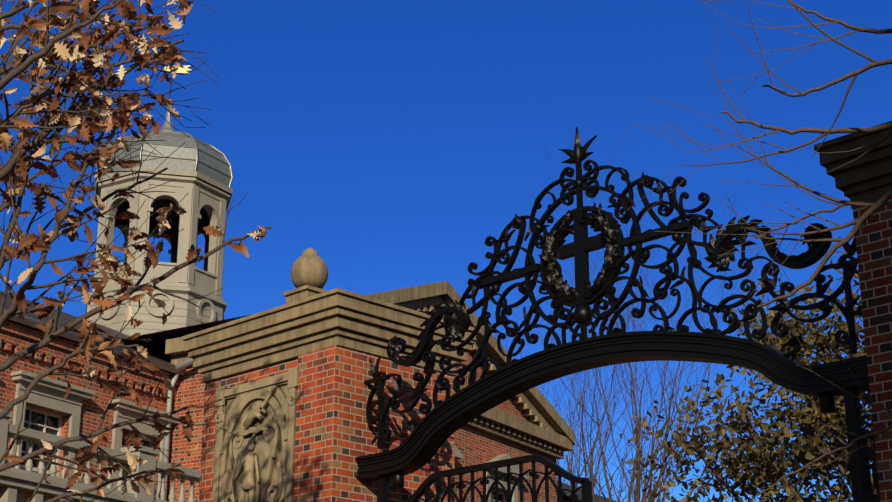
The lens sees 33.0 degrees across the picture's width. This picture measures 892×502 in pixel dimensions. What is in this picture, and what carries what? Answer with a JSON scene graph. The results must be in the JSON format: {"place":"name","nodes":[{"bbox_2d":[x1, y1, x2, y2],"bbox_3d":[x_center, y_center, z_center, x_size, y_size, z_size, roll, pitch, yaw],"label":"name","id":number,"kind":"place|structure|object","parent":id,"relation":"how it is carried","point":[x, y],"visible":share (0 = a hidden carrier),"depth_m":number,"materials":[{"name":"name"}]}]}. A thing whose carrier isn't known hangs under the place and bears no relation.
{"place":"outdoors","nodes":[
{"label":"outdoors","id":0,"kind":"place"},
{"bbox_2d":[0,0,891,501],"label":"sky","id":1,"kind":"structure","parent":0,"point":[388,140],"materials":[{"name":"blue"}]},
{"label":"brick pavement","id":2,"kind":"structure","parent":0,"visible":0},
{"bbox_2d":[0,0,270,501],"bbox_3d":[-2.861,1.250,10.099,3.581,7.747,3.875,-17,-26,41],"label":"street oak tree","id":3,"kind":"object","parent":2,"relation":"on","point":[20,161],"visible":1,"depth_m":9.91,"materials":[{"name":"brown plant"}]},
{"bbox_2d":[182,121,891,501],"bbox_3d":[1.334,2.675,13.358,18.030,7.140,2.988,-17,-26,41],"label":"gate","id":4,"kind":"structure","parent":2,"relation":"on","point":[336,395],"depth_m":13.44,"materials":[{"name":"metal"}]},
{"bbox_2d":[626,0,891,501],"bbox_3d":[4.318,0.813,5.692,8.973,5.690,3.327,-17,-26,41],"label":"bare street tree","id":5,"kind":"object","parent":2,"relation":"on","point":[874,207],"visible":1,"depth_m":7.84,"materials":[{"name":"brown plant"}]},
{"label":"ground","id":6,"kind":"structure","parent":0,"visible":0},
{"bbox_2d":[0,65,608,501],"bbox_3d":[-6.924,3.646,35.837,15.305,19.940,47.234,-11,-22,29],"label":"building","id":7,"kind":"structure","parent":6,"relation":"on","point":[530,421],"depth_m":33.29,"materials":[{"name":"brick"}]},
{"bbox_2d":[557,481,613,501],"bbox_3d":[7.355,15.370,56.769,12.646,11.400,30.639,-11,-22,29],"label":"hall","id":8,"kind":"structure","parent":6,"relation":"on","point":[566,497],"depth_m":52.70,"materials":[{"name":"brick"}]},
{"bbox_2d":[497,287,713,501],"bbox_3d":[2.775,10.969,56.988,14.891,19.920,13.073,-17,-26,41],"label":"tree","id":9,"kind":"object","parent":6,"relation":"on","point":[595,474],"visible":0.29,"depth_m":55.24,"materials":[{"name":"brown plant"}]},
{"bbox_2d":[495,125,863,501],"bbox_3d":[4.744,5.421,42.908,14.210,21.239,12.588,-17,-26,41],"label":"tree","id":10,"kind":"object","parent":6,"relation":"on","point":[636,493],"visible":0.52,"depth_m":43.82,"materials":[{"name":"brown plant"}]},
{"bbox_2d":[620,251,877,501],"bbox_3d":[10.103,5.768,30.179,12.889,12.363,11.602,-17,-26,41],"label":"tree","id":11,"kind":"object","parent":6,"relation":"on","point":[762,459],"visible":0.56,"depth_m":29.74,"materials":[{"name":"green plant"}]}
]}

